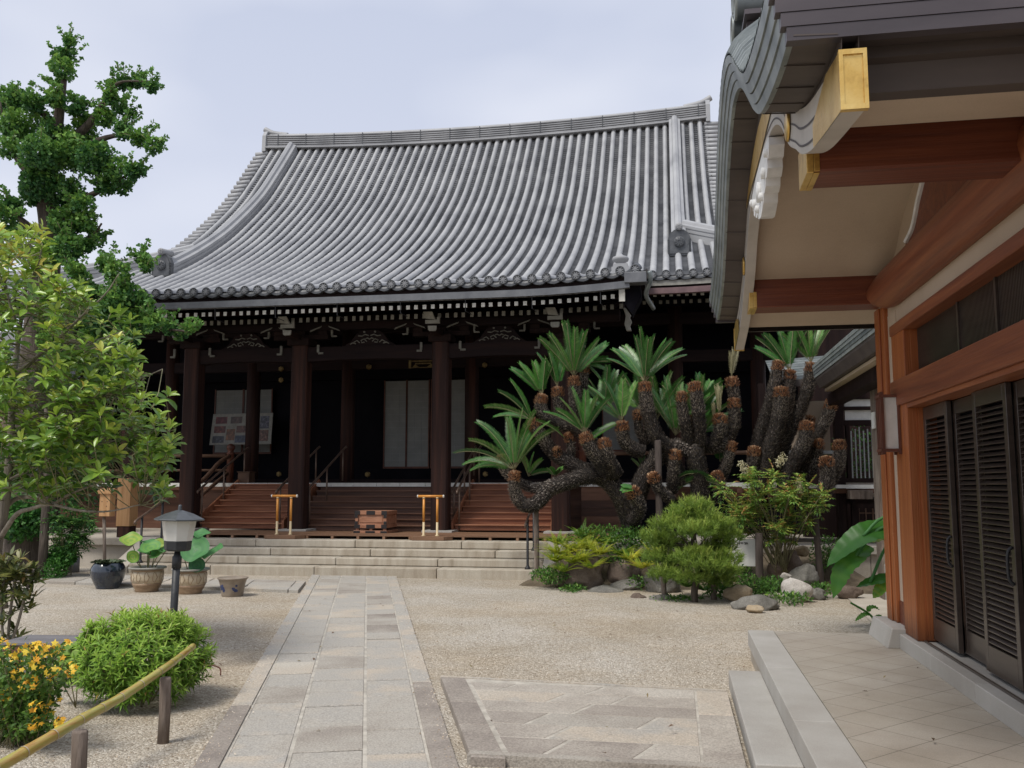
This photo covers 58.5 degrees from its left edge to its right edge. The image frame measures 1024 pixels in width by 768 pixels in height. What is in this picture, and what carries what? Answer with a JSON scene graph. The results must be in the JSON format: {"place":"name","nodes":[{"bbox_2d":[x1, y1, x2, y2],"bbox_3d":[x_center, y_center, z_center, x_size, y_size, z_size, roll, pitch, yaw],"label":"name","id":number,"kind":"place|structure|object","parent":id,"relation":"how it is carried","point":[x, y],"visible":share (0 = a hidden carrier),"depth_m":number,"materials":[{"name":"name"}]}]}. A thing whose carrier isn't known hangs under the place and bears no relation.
{"place":"outdoors","nodes":[
{"label":"outdoors","id":0,"kind":"place"},
{"bbox_2d":[0,330,123,479],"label":"neighbouring house","id":1,"kind":"structure","parent":0,"point":[12,349],"depth_m":25.61,"materials":[{"name":"beige paint"}]},
{"bbox_2d":[11,572,305,592],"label":"side path","id":2,"kind":"structure","parent":0,"point":[277,586],"depth_m":14.77,"materials":[{"name":"beige stone"}]},
{"bbox_2d":[193,574,458,767],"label":"stone path","id":3,"kind":"structure","parent":0,"point":[350,697],"depth_m":6.92,"materials":[{"name":"grey stone"}]},
{"bbox_2d":[44,587,934,757],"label":"fallen leaves","id":4,"kind":"object","parent":3,"relation":"on","point":[526,670],"visible":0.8,"depth_m":8.07,"materials":[{"name":"brown plant"}]},
{"bbox_2d":[0,0,731,331],"label":"sky","id":5,"kind":"structure","parent":0,"point":[230,71],"materials":[{"name":"white"}]},
{"bbox_2d":[0,95,802,533],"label":"temple hall","id":6,"kind":"structure","parent":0,"point":[378,313],"depth_m":22.99,"materials":[{"name":"tile"}]},
{"bbox_2d":[209,413,272,444],"bbox_3d":[-7.061,1.174,23.904,1.712,0.832,0.180,-1,-6,10],"label":"photo board","id":7,"kind":"object","parent":6,"relation":"on","point":[227,429],"visible":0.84,"depth_m":23.90,"materials":[{"name":"paper"}]},
{"bbox_2d":[238,472,255,482],"bbox_3d":[-6.425,2.298,22.127,0.329,0.351,0.370,-1,-6,10],"label":"lectern box","id":8,"kind":"object","parent":6,"relation":"on","point":[246,477],"visible":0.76,"depth_m":21.98,"materials":[{"name":"brown wood"}]},
{"bbox_2d":[0,567,870,767],"bbox_3d":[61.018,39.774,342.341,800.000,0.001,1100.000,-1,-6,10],"label":"ground","id":9,"kind":"structure","parent":0,"point":[584,618],"depth_m":9.84,"materials":[{"name":"beige gravel"}]},
{"bbox_2d":[0,545,48,640],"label":"bronze shrub","id":10,"kind":"object","parent":9,"relation":"on","point":[11,569],"visible":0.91,"depth_m":7.89,"materials":[{"name":"green plant"}]},
{"bbox_2d":[0,636,78,749],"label":"orange flower shrub","id":11,"kind":"object","parent":9,"relation":"on","point":[26,702],"visible":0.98,"depth_m":5.55,"materials":[{"name":"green plant"}]},
{"bbox_2d":[0,635,78,682],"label":"garden bench","id":12,"kind":"object","parent":9,"relation":"on","point":[30,639],"visible":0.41,"depth_m":7.38,"materials":[{"name":"grey stone"}]},
{"bbox_2d":[37,406,50,576],"bbox_3d":[-8.026,1.890,15.729,0.210,3.029,0.170,-1,-6,10],"label":"thin tree trunk","id":13,"kind":"object","parent":9,"relation":"on","point":[43,545],"visible":0.43,"depth_m":15.59,"materials":[{"name":"brown plant"}]},
{"bbox_2d":[47,546,78,567],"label":"creeper","id":14,"kind":"object","parent":13,"relation":"attached to","point":[58,555],"visible":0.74,"depth_m":15.70,"materials":[{"name":"green plant"}]},
{"bbox_2d":[40,558,68,578],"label":"herb","id":15,"kind":"object","parent":9,"relation":"on","point":[56,570],"visible":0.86,"depth_m":15.50,"materials":[{"name":"green plant"}]},
{"bbox_2d":[0,409,113,532],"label":"background tree","id":16,"kind":"object","parent":9,"relation":"on","point":[56,510],"visible":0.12,"depth_m":20.09,"materials":[{"name":"green plant"}]},
{"bbox_2d":[33,501,101,575],"bbox_3d":[-7.810,2.727,16.104,1.103,1.354,1.470,3,-7,-23],"label":"nandina shrub","id":17,"kind":"object","parent":9,"relation":"on","point":[69,540],"visible":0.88,"depth_m":15.85,"materials":[{"name":"green plant"}]},
{"bbox_2d":[52,619,95,707],"bbox_3d":[-3.182,2.038,6.651,0.317,0.625,0.423,3,-7,-26],"label":"broad leaf plant","id":18,"kind":"object","parent":9,"relation":"on","point":[68,649],"visible":0.42,"depth_m":6.63,"materials":[{"name":"green plant"}]},
{"bbox_2d":[68,557,79,572],"bbox_3d":[-8.176,3.371,17.062,0.200,0.280,0.197,-1,-6,10],"label":"grey drum","id":19,"kind":"object","parent":9,"relation":"on","point":[76,567],"visible":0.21,"depth_m":17.00,"materials":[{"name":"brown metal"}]},
{"bbox_2d":[0,219,186,608],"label":"glossy shrub","id":20,"kind":"object","parent":9,"relation":"on","point":[50,434],"visible":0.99,"depth_m":8.49,"materials":[{"name":"green plant"}]},
{"bbox_2d":[0,643,195,767],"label":"bamboo rail","id":21,"kind":"object","parent":9,"relation":"on","point":[79,746],"visible":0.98,"depth_m":4.97,"materials":[{"name":"beige wood"}]},
{"bbox_2d":[0,21,203,570],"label":"ginkgo tree","id":22,"kind":"object","parent":9,"relation":"on","point":[54,197],"visible":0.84,"depth_m":16.61,"materials":[{"name":"green plant"}]},
{"bbox_2d":[4,492,53,543],"bbox_3d":[-8.726,2.370,16.213,1.178,0.938,0.795,-1,-6,10],"label":"creeper","id":23,"kind":"object","parent":22,"relation":"attached to","point":[28,527],"visible":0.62,"depth_m":16.05,"materials":[{"name":"green plant"}]},
{"bbox_2d":[97,488,117,559],"bbox_3d":[-7.045,2.597,15.869,0.260,1.558,0.230,-1,-6,10],"label":"post box sign","id":24,"kind":"object","parent":9,"relation":"on","point":[105,504],"visible":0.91,"depth_m":15.85,"materials":[{"name":"brown wood"}]},
{"bbox_2d":[90,559,125,588],"bbox_3d":[-6.371,2.979,14.420,0.555,0.474,0.524,-1,-6,10],"label":"water jar","id":25,"kind":"object","parent":9,"relation":"on","point":[107,574],"visible":1,"depth_m":14.24,"materials":[{"name":"blue ceramic"}]},
{"bbox_2d":[119,531,166,591],"bbox_3d":[-5.595,2.723,14.028,0.900,0.897,0.560,-1,-6,10],"label":"lotus pot","id":26,"kind":"object","parent":9,"relation":"on","point":[147,578],"visible":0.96,"depth_m":13.93,"materials":[{"name":"beige ceramic"}]},
{"bbox_2d":[67,602,219,712],"bbox_3d":[-2.740,2.003,6.807,1.086,0.776,1.105,-1,-6,10],"label":"round bush","id":27,"kind":"object","parent":9,"relation":"on","point":[114,664],"visible":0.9,"depth_m":6.54,"materials":[{"name":"green plant"}]},
{"bbox_2d":[154,505,204,661],"bbox_3d":[-2.930,1.793,7.986,0.394,1.467,0.394,-1,-6,10],"label":"garden lamp","id":28,"kind":"object","parent":9,"relation":"on","point":[178,525],"visible":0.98,"depth_m":7.96,"materials":[{"name":"metal"}]},
{"bbox_2d":[171,528,222,594],"bbox_3d":[-4.748,2.656,13.704,0.763,0.957,0.559,-5,-8,37],"label":"lotus pot","id":29,"kind":"object","parent":9,"relation":"on","point":[193,577],"visible":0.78,"depth_m":13.62,"materials":[{"name":"beige ceramic"}]},
{"bbox_2d":[217,576,248,596],"bbox_3d":[-4.092,2.967,13.390,0.444,0.270,0.444,-1,-6,10],"label":"flower pot","id":30,"kind":"object","parent":9,"relation":"on","point":[232,586],"visible":1,"depth_m":13.25,"materials":[{"name":"beige ceramic"}]},
{"bbox_2d":[49,527,877,579],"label":"stone platform","id":31,"kind":"structure","parent":9,"relation":"on","point":[481,558],"depth_m":16.73,"materials":[{"name":"stone"}]},
{"bbox_2d":[116,354,143,536],"bbox_3d":[-7.749,1.224,18.564,0.290,3.720,0.288,-1,-6,10],"label":"timber post","id":32,"kind":"object","parent":31,"relation":"on","point":[126,519],"visible":0.43,"depth_m":18.32,"materials":[{"name":"brown wood"}]},
{"bbox_2d":[134,497,169,562],"bbox_3d":[-6.879,2.752,17.504,0.110,1.264,1.252,-1,-6,10],"label":"step handrail","id":33,"kind":"object","parent":31,"relation":"on","point":[141,526],"visible":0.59,"depth_m":17.24,"materials":[{"name":"brown metal"}]},
{"bbox_2d":[264,495,305,538],"bbox_3d":[-4.451,2.580,17.792,0.840,0.850,0.235,-1,-6,10],"label":"cane rest stand","id":34,"kind":"object","parent":31,"relation":"on","point":[276,535],"visible":1,"depth_m":17.78,"materials":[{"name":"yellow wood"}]},
{"bbox_2d":[206,530,612,540],"bbox_3d":[-2.289,3.020,18.252,8.550,0.079,1.504,-1,-6,10],"label":"duckboard","id":35,"kind":"object","parent":31,"relation":"on","point":[518,536],"visible":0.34,"depth_m":18.07,"materials":[{"name":"brown wood"}]},
{"bbox_2d":[353,510,397,532],"bbox_3d":[-2.775,2.805,18.674,0.705,0.443,0.746,-1,-6,10],"label":"offering box","id":36,"kind":"object","parent":35,"relation":"on","point":[370,521],"visible":1,"depth_m":18.37,"materials":[{"name":"brown wood"}]},
{"bbox_2d":[409,495,452,540],"bbox_3d":[-1.549,2.523,17.282,0.840,0.850,0.235,-1,-6,10],"label":"cane rest stand","id":37,"kind":"object","parent":31,"relation":"on","point":[424,537],"visible":1,"depth_m":17.26,"materials":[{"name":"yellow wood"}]},
{"bbox_2d":[524,513,533,568],"bbox_3d":[0.337,2.610,16.225,0.110,1.264,1.288,-1,-6,10],"label":"step handrail","id":38,"kind":"object","parent":31,"relation":"on","point":[526,525],"visible":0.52,"depth_m":15.82,"materials":[{"name":"grey metal"}]},
{"bbox_2d":[440,675,746,767],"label":"stone apron","id":39,"kind":"object","parent":9,"relation":"on","point":[544,724],"visible":0.98,"depth_m":5.95,"materials":[{"name":"grey stone"}]},
{"bbox_2d":[671,579,700,586],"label":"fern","id":40,"kind":"object","parent":9,"relation":"on","point":[685,584],"visible":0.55,"depth_m":13.46,"materials":[{"name":"green plant"}]},
{"bbox_2d":[519,550,874,593],"bbox_3d":[2.942,2.972,14.370,6.100,0.507,5.400,-1,-6,10],"label":"planting bed","id":41,"kind":"object","parent":9,"relation":"on","point":[855,579],"visible":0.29,"depth_m":14.61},
{"bbox_2d":[533,511,539,575],"bbox_3d":[0.410,2.812,15.248,0.102,1.388,0.090,-1,-6,10],"label":"wooden stake","id":42,"kind":"object","parent":41,"relation":"on","point":[536,538],"visible":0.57,"depth_m":15.23,"materials":[{"name":"grey wood"}]},
{"bbox_2d":[550,551,592,562],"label":"fern","id":43,"kind":"object","parent":41,"relation":"on","point":[569,560],"visible":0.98,"depth_m":14.21,"materials":[{"name":"green plant"}]},
{"bbox_2d":[564,553,603,588],"bbox_3d":[1.145,3.033,14.483,0.629,0.702,0.481,-1,-6,10],"label":"garden rock","id":44,"kind":"object","parent":41,"relation":"on","point":[587,578],"visible":0.61,"depth_m":14.30,"materials":[{"name":"stone"}]},
{"bbox_2d":[564,543,600,559],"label":"fern","id":45,"kind":"object","parent":44,"relation":"on","point":[585,555],"visible":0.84,"depth_m":14.26,"materials":[{"name":"green plant"}]},
{"bbox_2d":[452,319,741,536],"bbox_3d":[1.523,0.719,15.693,5.013,3.804,1.728,0,-6,4],"label":"cycad","id":46,"kind":"object","parent":41,"relation":"on","point":[694,445],"visible":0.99,"depth_m":15.33,"materials":[{"name":"green plant"}]},
{"bbox_2d":[587,584,623,592],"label":"garden rock","id":47,"kind":"object","parent":41,"relation":"on","point":[603,588],"visible":0.42,"depth_m":13.88,"materials":[{"name":"grey stone"}]},
{"bbox_2d":[607,558,640,582],"bbox_3d":[1.772,3.043,14.512,0.537,0.532,0.437,-1,-6,10],"label":"garden rock","id":48,"kind":"object","parent":41,"relation":"on","point":[616,571],"visible":0.5,"depth_m":14.38,"materials":[{"name":"stone"}]},
{"bbox_2d":[610,579,642,589],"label":"garden rock","id":49,"kind":"object","parent":41,"relation":"on","point":[622,584],"visible":0.58,"depth_m":14.13,"materials":[{"name":"grey stone"}]},
{"bbox_2d":[622,552,652,567],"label":"fern","id":50,"kind":"object","parent":41,"relation":"on","point":[638,564],"visible":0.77,"depth_m":13.82,"materials":[{"name":"green plant"}]},
{"bbox_2d":[630,593,646,597],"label":"garden rock","id":51,"kind":"object","parent":41,"relation":"on","point":[636,595],"visible":0.38,"depth_m":13.13,"materials":[{"name":"stone"}]},
{"bbox_2d":[649,594,671,599],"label":"garden rock","id":52,"kind":"object","parent":41,"relation":"on","point":[658,597],"visible":0.35,"depth_m":12.93,"materials":[{"name":"grey stone"}]},
{"bbox_2d":[644,568,680,592],"bbox_3d":[2.315,3.046,13.955,0.520,0.503,0.509,6,-9,-44],"label":"garden rock","id":53,"kind":"object","parent":41,"relation":"on","point":[651,585],"visible":0.46,"depth_m":13.78,"materials":[{"name":"grey stone"}]},
{"bbox_2d":[660,562,666,594],"bbox_3d":[2.169,2.906,13.085,0.086,0.704,0.076,-1,-6,10],"label":"wooden stake","id":54,"kind":"object","parent":41,"relation":"on","point":[663,589],"visible":0.43,"depth_m":13.06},
{"bbox_2d":[529,523,838,606],"bbox_3d":[2.684,2.671,13.755,5.060,1.046,2.925,-1,-6,10],"label":"ground cover","id":55,"kind":"object","parent":41,"relation":"on","point":[768,589],"visible":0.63,"depth_m":14.10,"materials":[{"name":"green plant"}]},
{"bbox_2d":[535,544,576,561],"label":"fern","id":56,"kind":"object","parent":55,"relation":"on","point":[555,556],"visible":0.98,"depth_m":14.30,"materials":[{"name":"green plant"}]},
{"bbox_2d":[539,532,573,544],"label":"fern","id":57,"kind":"object","parent":55,"relation":"on","point":[558,539],"visible":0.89,"depth_m":14.86,"materials":[{"name":"green plant"}]},
{"bbox_2d":[539,538,580,554],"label":"fern","id":58,"kind":"object","parent":55,"relation":"on","point":[555,549],"visible":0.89,"depth_m":14.52,"materials":[{"name":"green plant"}]},
{"bbox_2d":[544,560,582,571],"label":"fern","id":59,"kind":"object","parent":55,"relation":"on","point":[560,567],"visible":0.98,"depth_m":14.10,"materials":[{"name":"green plant"}]},
{"bbox_2d":[567,518,602,537],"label":"fern","id":60,"kind":"object","parent":55,"relation":"on","point":[580,532],"visible":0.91,"depth_m":15.05,"materials":[{"name":"green plant"}]},
{"bbox_2d":[563,528,615,549],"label":"fern","id":61,"kind":"object","parent":55,"relation":"on","point":[587,539],"visible":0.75,"depth_m":14.77,"materials":[{"name":"green plant"}]},
{"bbox_2d":[572,554,609,568],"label":"fern","id":62,"kind":"object","parent":55,"relation":"on","point":[588,564],"visible":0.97,"depth_m":14.08,"materials":[{"name":"green plant"}]},
{"bbox_2d":[581,539,617,554],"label":"fern","id":63,"kind":"object","parent":55,"relation":"on","point":[602,551],"visible":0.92,"depth_m":14.45,"materials":[{"name":"green plant"}]},
{"bbox_2d":[590,527,620,543],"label":"fern","id":64,"kind":"object","parent":55,"relation":"on","point":[610,541],"visible":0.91,"depth_m":14.90,"materials":[{"name":"green plant"}]},
{"bbox_2d":[604,544,635,554],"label":"fern","id":65,"kind":"object","parent":55,"relation":"on","point":[617,550],"visible":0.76,"depth_m":14.52,"materials":[{"name":"green plant"}]},
{"bbox_2d":[609,548,644,559],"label":"fern","id":66,"kind":"object","parent":55,"relation":"on","point":[629,555],"visible":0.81,"depth_m":14.26,"materials":[{"name":"green plant"}]},
{"bbox_2d":[655,440,662,528],"bbox_3d":[2.413,1.767,15.007,0.116,1.688,0.116,-1,-6,10],"label":"wooden stake","id":67,"kind":"object","parent":55,"relation":"on","point":[658,469],"visible":0.66,"depth_m":15.00,"materials":[{"name":"grey wood"}]},
{"bbox_2d":[718,539,754,565],"bbox_3d":[3.413,2.558,13.881,0.590,0.408,0.034,-1,-6,10],"label":"notice board","id":68,"kind":"object","parent":55,"relation":"on","point":[747,546],"visible":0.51,"depth_m":13.85,"materials":[{"name":"white paint"}]},
{"bbox_2d":[767,558,785,579],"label":"garden rock","id":69,"kind":"object","parent":55,"relation":"on","point":[770,570],"visible":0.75,"depth_m":13.86,"materials":[{"name":"stone"}]},
{"bbox_2d":[638,492,745,601],"bbox_3d":[2.560,2.276,12.732,1.326,1.576,1.377,4,-8,-32],"label":"pine","id":70,"kind":"object","parent":41,"relation":"on","point":[709,559],"visible":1,"depth_m":12.63,"materials":[{"name":"green plant"}]},
{"bbox_2d":[711,584,716,599],"bbox_3d":[2.857,2.845,12.969,0.086,0.723,0.080,-1,-6,10],"label":"wooden stake","id":71,"kind":"object","parent":41,"relation":"on","point":[713,596],"visible":0.14,"depth_m":12.92,"materials":[{"name":"brown wood"}]},
{"bbox_2d":[723,584,752,600],"bbox_3d":[3.151,2.933,12.770,0.411,0.266,0.305,-1,-6,10],"label":"garden rock","id":72,"kind":"object","parent":41,"relation":"on","point":[736,592],"visible":0.73,"depth_m":12.68,"materials":[{"name":"brown stone"}]},
{"bbox_2d":[730,594,779,610],"bbox_3d":[3.188,2.906,11.993,0.639,0.299,0.438,-1,-6,10],"label":"garden rock","id":73,"kind":"object","parent":41,"relation":"on","point":[767,603],"visible":0.77,"depth_m":11.86,"materials":[{"name":"grey stone"}]},
{"bbox_2d":[755,533,763,594],"bbox_3d":[3.694,2.699,13.653,0.124,0.939,0.116,-1,-6,10],"label":"wooden stake","id":74,"kind":"object","parent":41,"relation":"on","point":[759,554],"visible":0.72,"depth_m":13.63,"materials":[{"name":"wood"}]},
{"bbox_2d":[780,572,791,579],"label":"garden rock","id":75,"kind":"object","parent":41,"relation":"on","point":[784,575],"visible":0.71,"depth_m":13.36,"materials":[{"name":"white stone"}]},
{"bbox_2d":[781,549,801,571],"bbox_3d":[4.292,2.787,14.121,0.370,0.460,0.369,-1,-6,10],"label":"garden rock","id":76,"kind":"object","parent":41,"relation":"on","point":[795,561],"visible":0.33,"depth_m":13.97,"materials":[{"name":"grey stone"}]},
{"bbox_2d":[742,330,846,507],"bbox_3d":[4.806,0.493,15.709,1.805,3.296,0.821,-1,-6,10],"label":"cycad","id":77,"kind":"object","parent":41,"relation":"on","point":[779,425],"visible":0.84,"depth_m":15.67,"materials":[{"name":"brown plant"}]},
{"bbox_2d":[781,578,812,602],"bbox_3d":[3.962,2.911,12.717,0.431,0.433,0.315,-1,-6,10],"label":"garden rock","id":78,"kind":"object","parent":41,"relation":"on","point":[797,585],"visible":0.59,"depth_m":12.63,"materials":[{"name":"white stone"}]},
{"bbox_2d":[794,546,809,556],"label":"garden rock","id":79,"kind":"object","parent":41,"relation":"on","point":[802,551],"visible":0.82,"depth_m":14.30,"materials":[{"name":"stone"}]},
{"bbox_2d":[812,508,823,586],"bbox_3d":[4.622,2.558,13.810,0.152,1.363,0.100,-1,-6,10],"label":"wooden stake","id":80,"kind":"object","parent":41,"relation":"on","point":[818,553],"visible":0.6,"depth_m":13.78,"materials":[{"name":"wood"}]},
{"bbox_2d":[810,588,826,599],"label":"garden rock","id":81,"kind":"object","parent":41,"relation":"on","point":[818,593],"visible":0.66,"depth_m":12.87,"materials":[{"name":"grey stone"}]},
{"bbox_2d":[837,585,863,598],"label":"garden rock","id":82,"kind":"object","parent":41,"relation":"on","point":[849,592],"visible":0.81,"depth_m":12.98,"materials":[{"name":"brown stone"}]},
{"bbox_2d":[746,605,764,612],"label":"garden rock","id":83,"kind":"object","parent":9,"relation":"on","point":[754,609],"visible":0.97,"depth_m":11.58,"materials":[{"name":"beige stone"}]},
{"bbox_2d":[728,670,803,767],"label":"step block","id":84,"kind":"structure","parent":9,"relation":"on","point":[768,742],"depth_m":5.70,"materials":[{"name":"stone"}]},
{"bbox_2d":[788,563,819,585],"bbox_3d":[4.367,2.866,13.698,0.385,0.356,0.343,3,-7,-24],"label":"garden rock","id":85,"kind":"object","parent":9,"relation":"on","point":[807,572],"visible":0.66,"depth_m":13.59,"materials":[{"name":"grey stone"}]},
{"bbox_2d":[737,329,874,538],"bbox_3d":[8.165,0.686,16.893,7.800,5.620,3.140,-1,-6,10],"label":"connecting corridor","id":86,"kind":"object","parent":9,"relation":"on","point":[853,503],"visible":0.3,"depth_m":16.77,"materials":[{"name":"wood"}]},
{"bbox_2d":[823,426,872,482],"bbox_3d":[6.882,1.466,17.607,1.846,1.456,0.874,-1,-6,10],"label":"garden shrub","id":87,"kind":"object","parent":86,"relation":"on","point":[861,444],"visible":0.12,"depth_m":17.66,"materials":[{"name":"green plant"}]},
{"bbox_2d":[845,425,872,477],"bbox_3d":[6.484,1.234,16.661,0.749,0.958,0.140,-1,-6,10],"label":"window","id":88,"kind":"structure","parent":86,"relation":"in","point":[848,434],"depth_m":16.65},
{"bbox_2d":[827,516,885,597],"bbox_3d":[4.156,2.150,10.325,1.150,1.320,0.357,1,-6,-7],"label":"banana plant","id":89,"kind":"object","parent":9,"relation":"on","point":[852,550],"visible":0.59,"depth_m":10.34,"materials":[{"name":"green plant"}]},
{"bbox_2d":[709,0,1023,737],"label":"entrance hall","id":90,"kind":"structure","parent":9,"relation":"on","point":[870,175],"depth_m":6.02,"materials":[{"name":"brown wood"}]},
{"bbox_2d":[874,392,901,454],"bbox_3d":[3.160,0.332,7.667,0.174,0.520,0.194,-1,-6,10],"label":"wall lantern","id":91,"kind":"object","parent":90,"relation":"attached to","point":[888,423],"depth_m":7.59,"materials":[{"name":"white paint"}]},
{"bbox_2d":[923,401,963,653],"bbox_3d":[3.228,1.055,6.910,0.079,1.805,0.640,-1,-6,10],"label":"louver door","id":92,"kind":"structure","parent":90,"relation":"in","point":[946,595],"depth_m":6.85,"materials":[{"name":"brown wood"}]},
{"bbox_2d":[952,395,996,664],"bbox_3d":[3.192,0.986,6.299,0.035,1.805,0.640,-1,-6,10],"label":"louver door","id":93,"kind":"structure","parent":90,"relation":"in","point":[973,615],"depth_m":6.41,"materials":[{"name":"brown wood"}]},
{"bbox_2d":[971,382,1023,691],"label":"louver door","id":94,"kind":"structure","parent":90,"relation":"in","point":[1003,622],"depth_m":5.66,"materials":[{"name":"brown wood"}]},
{"bbox_2d":[1012,379,1023,568],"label":"louver door","id":95,"kind":"structure","parent":90,"relation":"in","point":[1018,386],"depth_m":5.42,"materials":[{"name":"brown wood"}]},
{"bbox_2d":[748,630,1023,767],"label":"stone terrace","id":96,"kind":"structure","parent":9,"relation":"on","point":[904,711],"depth_m":5.49,"materials":[{"name":"tile"}]},
{"bbox_2d":[549,535,595,552],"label":"fern","id":97,"kind":"object","parent":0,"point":[573,545],"visible":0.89,"depth_m":14.56,"materials":[{"name":"green plant"}]},
{"bbox_2d":[707,453,835,572],"bbox_3d":[3.965,1.947,13.912,1.946,1.824,1.228,-1,-6,10],"label":"nandina shrub","id":98,"kind":"object","parent":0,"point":[783,531],"visible":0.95,"depth_m":13.84,"materials":[{"name":"green plant"}]},
{"bbox_2d":[849,594,886,621],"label":"concrete path","id":99,"kind":"structure","parent":0,"point":[863,601],"depth_m":12.43,"materials":[{"name":"stone"}]},
{"bbox_2d":[850,602,881,625],"bbox_3d":[3.936,2.589,10.121,0.356,0.338,0.057,-1,-6,10],"label":"banana sprout","id":100,"kind":"object","parent":99,"relation":"on","point":[865,612],"visible":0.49,"depth_m":10.13,"materials":[{"name":"green plant"}]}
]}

